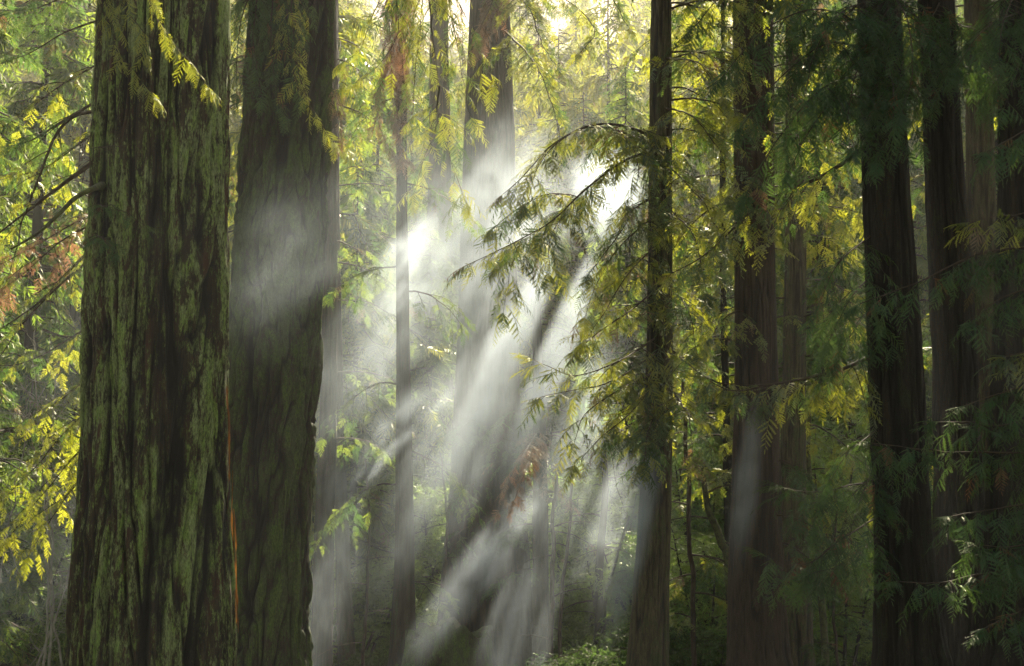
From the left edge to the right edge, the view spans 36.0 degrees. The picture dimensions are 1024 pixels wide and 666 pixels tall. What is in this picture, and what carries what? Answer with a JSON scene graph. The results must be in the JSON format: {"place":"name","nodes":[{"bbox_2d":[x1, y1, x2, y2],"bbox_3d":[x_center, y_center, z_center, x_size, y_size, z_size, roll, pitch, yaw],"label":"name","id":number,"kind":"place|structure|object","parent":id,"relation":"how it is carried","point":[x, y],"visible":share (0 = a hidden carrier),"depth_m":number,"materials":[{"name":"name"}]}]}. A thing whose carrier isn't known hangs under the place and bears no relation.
{"place":"outdoors","nodes":[
{"label":"outdoors","id":0,"kind":"place"},
{"bbox_2d":[2,4,731,656],"bbox_3d":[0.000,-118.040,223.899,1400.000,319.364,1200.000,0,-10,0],"label":"ground","id":1,"kind":"structure","parent":0,"point":[452,50],"depth_m":372.34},
{"bbox_2d":[0,523,72,663],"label":"understory tree","id":2,"kind":"object","parent":1,"relation":"on","point":[65,563],"visible":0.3,"depth_m":64.05,"materials":[{"name":"green plant"}]},
{"bbox_2d":[0,498,73,644],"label":"understory tree","id":3,"kind":"object","parent":1,"relation":"on","point":[61,554],"visible":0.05,"depth_m":72.45,"materials":[{"name":"green plant"}]},
{"bbox_2d":[0,0,74,665],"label":"background conifer","id":4,"kind":"object","parent":1,"relation":"on","point":[9,588],"visible":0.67,"depth_m":58.74,"materials":[{"name":"green plant"}]},
{"bbox_2d":[0,437,76,606],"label":"understory tree","id":5,"kind":"object","parent":1,"relation":"on","point":[31,456],"visible":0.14,"depth_m":70.00,"materials":[{"name":"green plant"}]},
{"bbox_2d":[0,1,78,315],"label":"hillside conifer","id":6,"kind":"object","parent":1,"relation":"on","point":[32,76],"visible":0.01,"depth_m":181.71,"materials":[{"name":"green plant"}]},
{"bbox_2d":[0,300,80,665],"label":"tree","id":7,"kind":"object","parent":1,"relation":"on","point":[49,602],"visible":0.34,"depth_m":43.58,"materials":[{"name":"plant"}]},
{"bbox_2d":[24,618,65,658],"bbox_3d":[-11.442,10.606,47.601,6.070,4.287,5.942,7,-12,-34],"label":"forest shrub","id":8,"kind":"object","parent":1,"relation":"on","point":[57,630],"visible":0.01,"depth_m":48.40,"materials":[{"name":"green plant"}]},
{"bbox_2d":[0,0,94,586],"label":"redwood tree","id":9,"kind":"object","parent":1,"relation":"on","point":[10,279],"visible":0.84,"depth_m":33.58,"materials":[{"name":"green plant"}]},
{"bbox_2d":[0,0,96,665],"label":"background conifer","id":10,"kind":"object","parent":1,"relation":"on","point":[18,106],"visible":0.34,"depth_m":75.81,"materials":[{"name":"green plant"}]},
{"bbox_2d":[0,0,96,653],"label":"background conifer","id":11,"kind":"object","parent":1,"relation":"on","point":[68,130],"visible":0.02,"depth_m":93.90,"materials":[{"name":"green plant"}]},
{"bbox_2d":[15,26,230,665],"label":"background conifer","id":12,"kind":"object","parent":1,"relation":"on","point":[66,315],"visible":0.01,"depth_m":101.62,"materials":[{"name":"green plant"}]},
{"bbox_2d":[11,0,238,665],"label":"redwood tree","id":13,"kind":"object","parent":1,"relation":"on","point":[153,574],"visible":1,"depth_m":21.50,"materials":[{"name":"brown plant"}]},
{"bbox_2d":[227,31,245,266],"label":"background conifer","id":14,"kind":"object","parent":1,"relation":"on","point":[237,116],"visible":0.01,"depth_m":124.71,"materials":[{"name":"green plant"}]},
{"bbox_2d":[227,0,456,620],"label":"background conifer","id":15,"kind":"object","parent":1,"relation":"on","point":[346,21],"visible":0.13,"depth_m":72.55,"materials":[{"name":"green plant"}]},
{"bbox_2d":[334,0,356,665],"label":"redwood tree","id":16,"kind":"object","parent":1,"relation":"on","point":[344,617],"visible":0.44,"depth_m":61.39,"materials":[{"name":"grey plant"}]},
{"bbox_2d":[313,458,394,665],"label":"sapling","id":17,"kind":"object","parent":1,"relation":"on","point":[363,642],"visible":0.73,"depth_m":53.34,"materials":[{"name":"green plant"}]},
{"bbox_2d":[227,0,500,665],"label":"redwood tree","id":18,"kind":"object","parent":1,"relation":"on","point":[285,147],"visible":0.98,"depth_m":28.80,"materials":[{"name":"brown plant"}]},
{"bbox_2d":[338,0,390,236],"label":"hillside conifer","id":19,"kind":"object","parent":1,"relation":"on","point":[348,2],"visible":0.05,"depth_m":163.40,"materials":[{"name":"green plant"}]},
{"bbox_2d":[308,146,425,663],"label":"background conifer","id":20,"kind":"object","parent":1,"relation":"on","point":[381,214],"visible":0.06,"depth_m":85.85,"materials":[{"name":"green plant"}]},
{"bbox_2d":[353,0,385,86],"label":"hillside conifer","id":21,"kind":"object","parent":1,"relation":"on","point":[369,5],"visible":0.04,"depth_m":250.41,"materials":[{"name":"green plant"}]},
{"bbox_2d":[314,172,425,618],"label":"background conifer","id":22,"kind":"object","parent":1,"relation":"on","point":[385,213],"visible":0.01,"depth_m":94.44,"materials":[{"name":"green plant"}]},
{"bbox_2d":[308,166,434,665],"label":"background conifer","id":23,"kind":"object","parent":1,"relation":"on","point":[372,465],"visible":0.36,"depth_m":69.84,"materials":[{"name":"green plant"}]},
{"bbox_2d":[310,0,445,665],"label":"redwood tree","id":24,"kind":"object","parent":1,"relation":"on","point":[321,630],"visible":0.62,"depth_m":56.66,"materials":[{"name":"grey plant"}]},
{"bbox_2d":[339,83,426,457],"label":"background conifer","id":25,"kind":"object","parent":1,"relation":"on","point":[390,177],"visible":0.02,"depth_m":113.49,"materials":[{"name":"green plant"}]},
{"bbox_2d":[351,559,437,663],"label":"understory tree","id":26,"kind":"object","parent":1,"relation":"on","point":[381,587],"visible":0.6,"depth_m":65.19,"materials":[{"name":"grey plant"}]},
{"bbox_2d":[309,0,486,665],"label":"redwood tree","id":27,"kind":"object","parent":1,"relation":"on","point":[403,615],"visible":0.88,"depth_m":50.20,"materials":[{"name":"brown plant"}]},
{"bbox_2d":[369,546,442,628],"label":"understory tree","id":28,"kind":"object","parent":1,"relation":"on","point":[428,594],"visible":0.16,"depth_m":68.76,"materials":[{"name":"grey plant"}]},
{"bbox_2d":[358,228,457,663],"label":"background conifer","id":29,"kind":"object","parent":1,"relation":"on","point":[435,388],"visible":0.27,"depth_m":76.69,"materials":[{"name":"grey plant"}]},
{"bbox_2d":[367,1,452,340],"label":"hillside conifer","id":30,"kind":"object","parent":1,"relation":"on","point":[379,47],"depth_m":192.66,"materials":[{"name":"green plant"}]},
{"bbox_2d":[371,475,449,624],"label":"understory tree","id":31,"kind":"object","parent":1,"relation":"on","point":[423,542],"visible":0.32,"depth_m":69.08,"materials":[{"name":"grey plant"}]},
{"bbox_2d":[369,31,457,461],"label":"background conifer","id":32,"kind":"object","parent":1,"relation":"on","point":[411,245],"visible":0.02,"depth_m":136.54,"materials":[{"name":"green plant"}]},
{"bbox_2d":[380,46,460,278],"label":"hillside conifer","id":33,"kind":"object","parent":1,"relation":"on","point":[418,98],"depth_m":161.94,"materials":[{"name":"green plant"}]},
{"bbox_2d":[414,0,460,102],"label":"hillside conifer","id":34,"kind":"object","parent":1,"relation":"on","point":[428,34],"visible":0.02,"depth_m":247.67,"materials":[{"name":"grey plant"}]},
{"bbox_2d":[384,458,498,665],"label":"sapling","id":35,"kind":"object","parent":1,"relation":"on","point":[446,557],"visible":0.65,"depth_m":53.59,"materials":[{"name":"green plant"}]},
{"bbox_2d":[361,0,529,582],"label":"redwood tree","id":36,"kind":"object","parent":1,"relation":"on","point":[437,181],"visible":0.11,"depth_m":82.21,"materials":[{"name":"grey plant"}]},
{"bbox_2d":[401,617,495,665],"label":"broken stump","id":37,"kind":"object","parent":1,"relation":"on","point":[452,641],"visible":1,"depth_m":45.98,"materials":[{"name":"brown wood"}]},
{"bbox_2d":[384,60,518,514],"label":"background conifer","id":38,"kind":"object","parent":1,"relation":"on","point":[456,239],"visible":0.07,"depth_m":100.66,"materials":[{"name":"green plant"}]},
{"bbox_2d":[448,24,468,220],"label":"hillside conifer","id":39,"kind":"object","parent":1,"relation":"on","point":[459,73],"visible":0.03,"depth_m":202.44,"materials":[{"name":"green plant"}]},
{"bbox_2d":[413,53,523,343],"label":"hillside conifer","id":40,"kind":"object","parent":1,"relation":"on","point":[461,120],"depth_m":155.24,"materials":[{"name":"green plant"}]},
{"bbox_2d":[414,54,586,582],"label":"background conifer","id":41,"kind":"object","parent":1,"relation":"on","point":[522,282],"visible":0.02,"depth_m":122.57,"materials":[{"name":"green plant"}]},
{"bbox_2d":[463,27,544,256],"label":"hillside conifer","id":42,"kind":"object","parent":1,"relation":"on","point":[521,106],"depth_m":176.60,"materials":[{"name":"green plant"}]},
{"bbox_2d":[510,3,544,242],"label":"hillside conifer","id":43,"kind":"object","parent":1,"relation":"on","point":[520,31],"visible":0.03,"depth_m":203.25,"materials":[{"name":"green plant"}]},
{"bbox_2d":[433,0,637,665],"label":"redwood tree","id":44,"kind":"object","parent":1,"relation":"on","point":[486,395],"visible":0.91,"depth_m":60.97,"materials":[{"name":"brown plant"}]},
{"bbox_2d":[510,0,564,119],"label":"hillside conifer","id":45,"kind":"object","parent":1,"relation":"on","point":[545,10],"visible":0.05,"depth_m":256.05,"materials":[{"name":"green plant"}]},
{"bbox_2d":[479,254,596,664],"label":"redwood tree","id":46,"kind":"object","parent":1,"relation":"on","point":[539,449],"visible":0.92,"depth_m":57.13,"materials":[{"name":"brown plant"}]},
{"bbox_2d":[513,21,576,478],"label":"hillside conifer","id":47,"kind":"object","parent":1,"relation":"on","point":[520,153],"visible":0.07,"depth_m":145.03,"materials":[{"name":"green plant"}]},
{"bbox_2d":[506,467,591,665],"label":"sapling","id":48,"kind":"object","parent":1,"relation":"on","point":[552,606],"visible":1,"depth_m":51.31,"materials":[{"name":"brown plant"}]},
{"bbox_2d":[515,458,590,665],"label":"sapling","id":49,"kind":"object","parent":1,"relation":"on","point":[559,629],"visible":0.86,"depth_m":53.33,"materials":[{"name":"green plant"}]},
{"bbox_2d":[517,184,605,661],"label":"background conifer","id":50,"kind":"object","parent":1,"relation":"on","point":[551,341],"visible":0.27,"depth_m":104.94,"materials":[{"name":"green plant"}]},
{"bbox_2d":[527,514,595,650],"bbox_3d":[0.820,11.373,63.394,5.861,8.449,5.003,2,-10,-9],"label":"understory tree","id":51,"kind":"object","parent":1,"relation":"on","point":[566,602],"visible":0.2,"depth_m":63.20,"materials":[{"name":"green plant"}]},
{"bbox_2d":[514,650,626,665],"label":"forest shrub","id":52,"kind":"object","parent":1,"relation":"on","point":[561,658],"visible":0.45,"depth_m":45.87,"materials":[{"name":"green plant"}]},
{"bbox_2d":[525,463,617,654],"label":"understory tree","id":53,"kind":"object","parent":1,"relation":"on","point":[578,498],"visible":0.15,"depth_m":85.08,"materials":[{"name":"green plant"}]},
{"bbox_2d":[547,0,606,186],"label":"hillside conifer","id":54,"kind":"object","parent":1,"relation":"on","point":[581,5],"visible":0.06,"depth_m":254.45,"materials":[{"name":"green plant"}]},
{"bbox_2d":[521,92,638,560],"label":"background conifer","id":55,"kind":"object","parent":1,"relation":"on","point":[572,271],"visible":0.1,"depth_m":128.01,"materials":[{"name":"green plant"}]},
{"bbox_2d":[546,18,618,162],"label":"hillside conifer","id":56,"kind":"object","parent":1,"relation":"on","point":[581,39],"visible":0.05,"depth_m":191.25,"materials":[{"name":"green plant"}]},
{"bbox_2d":[553,622,621,665],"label":"forest shrub","id":57,"kind":"object","parent":1,"relation":"on","point":[573,644],"visible":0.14,"depth_m":66.69,"materials":[{"name":"green plant"}]},
{"bbox_2d":[516,24,673,520],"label":"hillside conifer","id":58,"kind":"object","parent":1,"relation":"on","point":[544,134],"visible":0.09,"depth_m":132.32,"materials":[{"name":"green plant"}]},
{"bbox_2d":[563,516,629,663],"bbox_3d":[2.964,10.336,55.228,2.597,7.916,1.940,0,-10,0],"label":"sapling","id":59,"kind":"object","parent":1,"relation":"on","point":[611,575],"visible":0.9,"depth_m":55.31,"materials":[{"name":"brown plant"}]},
{"bbox_2d":[559,524,637,626],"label":"understory tree","id":60,"kind":"object","parent":1,"relation":"on","point":[583,561],"visible":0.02,"depth_m":73.63,"materials":[{"name":"green plant"}]},
{"bbox_2d":[564,438,637,664],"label":"sapling","id":61,"kind":"object","parent":1,"relation":"on","point":[601,546],"visible":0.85,"depth_m":55.41,"materials":[{"name":"brown plant"}]},
{"bbox_2d":[525,642,676,665],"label":"forest shrub","id":62,"kind":"object","parent":1,"relation":"on","point":[593,657],"visible":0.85,"depth_m":44.71,"materials":[{"name":"green plant"}]},
{"bbox_2d":[521,488,691,652],"bbox_3d":[3.775,10.509,60.368,6.512,9.387,5.559,-5,-11,25],"label":"understory tree","id":63,"kind":"object","parent":1,"relation":"on","point":[590,606],"visible":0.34,"depth_m":60.81,"materials":[{"name":"green plant"}]},
{"bbox_2d":[544,113,678,512],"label":"hillside conifer","id":64,"kind":"object","parent":1,"relation":"on","point":[595,251],"visible":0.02,"depth_m":132.16,"materials":[{"name":"green plant"}]},
{"bbox_2d":[556,536,673,665],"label":"understory tree","id":65,"kind":"object","parent":1,"relation":"on","point":[622,616],"visible":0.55,"depth_m":55.13,"materials":[{"name":"green plant"}]},
{"bbox_2d":[557,457,680,600],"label":"understory tree","id":66,"kind":"object","parent":1,"relation":"on","point":[589,487],"visible":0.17,"depth_m":79.55,"materials":[{"name":"green plant"}]},
{"bbox_2d":[538,0,701,505],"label":"hillside conifer","id":67,"kind":"object","parent":1,"relation":"on","point":[599,78],"visible":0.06,"depth_m":144.03,"materials":[{"name":"green plant"}]},
{"bbox_2d":[599,0,650,187],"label":"hillside conifer","id":68,"kind":"object","parent":1,"relation":"on","point":[642,41],"visible":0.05,"depth_m":197.31,"materials":[{"name":"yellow plant"}]},
{"bbox_2d":[443,0,811,665],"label":"redwood tree","id":69,"kind":"object","parent":1,"relation":"on","point":[648,642],"visible":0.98,"depth_m":38.46,"materials":[{"name":"green plant"}]},
{"bbox_2d":[549,67,722,651],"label":"background conifer","id":70,"kind":"object","parent":1,"relation":"on","point":[628,113],"visible":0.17,"depth_m":89.82,"materials":[{"name":"green plant"}]},
{"bbox_2d":[606,0,672,98],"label":"hillside conifer","id":71,"kind":"object","parent":1,"relation":"on","point":[638,9],"visible":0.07,"depth_m":283.05,"materials":[{"name":"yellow plant"}]},
{"bbox_2d":[590,621,726,665],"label":"forest shrub","id":72,"kind":"object","parent":1,"relation":"on","point":[683,652],"visible":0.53,"depth_m":48.18,"materials":[{"name":"green plant"}]},
{"bbox_2d":[613,532,725,652],"bbox_3d":[6.771,11.047,57.721,5.670,7.381,4.360,-4,-11,20],"label":"understory tree","id":73,"kind":"object","parent":1,"relation":"on","point":[684,554],"visible":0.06,"depth_m":58.03,"materials":[{"name":"green plant"}]},
{"bbox_2d":[622,0,719,264],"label":"hillside conifer","id":74,"kind":"object","parent":1,"relation":"on","point":[644,18],"visible":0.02,"depth_m":176.15,"materials":[{"name":"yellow plant"}]},
{"bbox_2d":[616,521,726,665],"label":"understory tree","id":75,"kind":"object","parent":1,"relation":"on","point":[711,631],"visible":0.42,"depth_m":51.09,"materials":[{"name":"green plant"}]},
{"bbox_2d":[619,444,723,643],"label":"understory tree","id":76,"kind":"object","parent":1,"relation":"on","point":[699,526],"visible":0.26,"depth_m":69.07,"materials":[{"name":"green plant"}]},
{"bbox_2d":[586,0,782,622],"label":"background conifer","id":77,"kind":"object","parent":1,"relation":"on","point":[712,183],"visible":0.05,"depth_m":107.28,"materials":[{"name":"green plant"}]},
{"bbox_2d":[637,381,732,665],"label":"sapling","id":78,"kind":"object","parent":1,"relation":"on","point":[693,585],"visible":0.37,"depth_m":45.52,"materials":[{"name":"green plant"}]},
{"bbox_2d":[671,467,730,604],"bbox_3d":[6.065,8.154,46.221,3.245,8.448,1.800,0,-10,0],"label":"sapling","id":79,"kind":"object","parent":1,"relation":"on","point":[721,542],"visible":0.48,"depth_m":46.65,"materials":[{"name":"brown plant"}]},
{"bbox_2d":[670,297,733,639],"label":"background conifer","id":80,"kind":"object","parent":1,"relation":"on","point":[718,440],"visible":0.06,"depth_m":80.12,"materials":[{"name":"green plant"}]},
{"bbox_2d":[613,0,831,643],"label":"redwood tree","id":81,"kind":"object","parent":1,"relation":"on","point":[725,372],"visible":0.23,"depth_m":52.49,"materials":[{"name":"green plant"}]},
{"bbox_2d":[638,0,863,665],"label":"redwood tree","id":82,"kind":"object","parent":1,"relation":"on","point":[757,634],"visible":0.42,"depth_m":43.63,"materials":[{"name":"brown plant"}]},
{"bbox_2d":[678,86,851,643],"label":"background conifer","id":83,"kind":"object","parent":1,"relation":"on","point":[729,303],"visible":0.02,"depth_m":94.14,"materials":[{"name":"green plant"}]},
{"bbox_2d":[703,0,872,665],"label":"background conifer","id":84,"kind":"object","parent":1,"relation":"on","point":[813,241],"visible":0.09,"depth_m":73.34,"materials":[{"name":"green plant"}]},
{"bbox_2d":[631,0,954,665],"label":"redwood tree","id":85,"kind":"object","parent":1,"relation":"on","point":[902,536],"visible":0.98,"depth_m":29.99,"materials":[{"name":"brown plant"}]},
{"bbox_2d":[773,0,816,377],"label":"background conifer","id":86,"kind":"object","parent":1,"relation":"on","point":[778,84],"depth_m":130.39,"materials":[{"name":"green plant"}]},
{"bbox_2d":[674,0,917,665],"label":"redwood tree","id":87,"kind":"object","parent":1,"relation":"on","point":[793,441],"visible":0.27,"depth_m":47.43,"materials":[{"name":"green plant"}]},
{"bbox_2d":[712,3,921,429],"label":"background conifer","id":88,"kind":"object","parent":1,"relation":"on","point":[781,169],"visible":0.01,"depth_m":107.09,"materials":[{"name":"green plant"}]},
{"bbox_2d":[780,406,871,665],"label":"sapling","id":89,"kind":"object","parent":1,"relation":"on","point":[823,625],"visible":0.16,"depth_m":49.34,"materials":[{"name":"brown plant"}]},
{"bbox_2d":[780,400,872,647],"bbox_3d":[11.645,8.493,57.336,6.037,11.806,6.965,-1,-10,6],"label":"understory tree","id":90,"kind":"object","parent":1,"relation":"on","point":[823,460],"visible":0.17,"depth_m":57.20,"materials":[{"name":"green plant"}]},
{"bbox_2d":[792,511,873,665],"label":"sapling","id":91,"kind":"object","parent":1,"relation":"on","point":[836,645],"visible":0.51,"depth_m":44.15,"materials":[{"name":"green plant"}]},
{"bbox_2d":[808,479,873,665],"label":"understory tree","id":92,"kind":"object","parent":1,"relation":"on","point":[838,528],"depth_m":64.59,"materials":[{"name":"green plant"}]},
{"bbox_2d":[809,530,873,664],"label":"understory tree","id":93,"kind":"object","parent":1,"relation":"on","point":[839,631],"visible":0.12,"depth_m":58.70,"materials":[{"name":"green plant"}]},
{"bbox_2d":[812,543,873,665],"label":"understory tree","id":94,"kind":"object","parent":1,"relation":"on","point":[853,654],"visible":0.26,"depth_m":51.83,"materials":[{"name":"green plant"}]},
{"bbox_2d":[775,0,927,604],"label":"background conifer","id":95,"kind":"object","parent":1,"relation":"on","point":[826,2],"depth_m":98.25,"materials":[{"name":"green plant"}]},
{"bbox_2d":[806,383,931,636],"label":"understory tree","id":96,"kind":"object","parent":1,"relation":"on","point":[817,421],"visible":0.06,"depth_m":69.48,"materials":[{"name":"green plant"}]},
{"bbox_2d":[811,12,932,620],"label":"background conifer","id":97,"kind":"object","parent":1,"relation":"on","point":[922,262],"visible":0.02,"depth_m":81.37,"materials":[{"name":"green plant"}]},
{"bbox_2d":[834,461,932,567],"bbox_3d":[15.216,9.862,60.929,6.115,10.326,7.163,-5,-11,25],"label":"understory tree","id":98,"kind":"object","parent":1,"relation":"on","point":[866,515],"visible":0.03,"depth_m":61.93,"materials":[{"name":"green plant"}]},
{"bbox_2d":[768,0,1023,665],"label":"redwood tree","id":99,"kind":"object","parent":1,"relation":"on","point":[1006,36],"visible":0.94,"depth_m":29.68,"materials":[{"name":"brown plant"}]},
{"bbox_2d":[832,0,997,529],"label":"redwood tree","id":100,"kind":"object","parent":1,"relation":"on","point":[981,199],"visible":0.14,"depth_m":38.94,"materials":[{"name":"needle"},{"name":"dark bark"},{"name":"twig bark"}]},
{"bbox_2d":[834,0,996,448],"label":"background conifer","id":101,"kind":"object","parent":1,"relation":"on","point":[924,311],"depth_m":98.18,"materials":[{"name":"green plant"}]},
{"bbox_2d":[828,130,1023,664],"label":"redwood tree","id":102,"kind":"object","parent":1,"relation":"on","point":[1015,569],"visible":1,"depth_m":20.42,"materials":[{"name":"green plant"}]},
{"bbox_2d":[889,0,1001,665],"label":"redwood tree","id":103,"kind":"object","parent":1,"relation":"on","point":[955,381],"visible":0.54,"depth_m":33.02,"materials":[{"name":"brown plant"}]},
{"bbox_2d":[914,0,998,498],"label":"background conifer","id":104,"kind":"object","parent":1,"relation":"on","point":[923,240],"visible":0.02,"depth_m":72.23,"materials":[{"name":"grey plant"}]},
{"bbox_2d":[341,0,732,43],"label":"sky","id":105,"kind":"structure","parent":0,"point":[463,4],"materials":[{"name":"white"}]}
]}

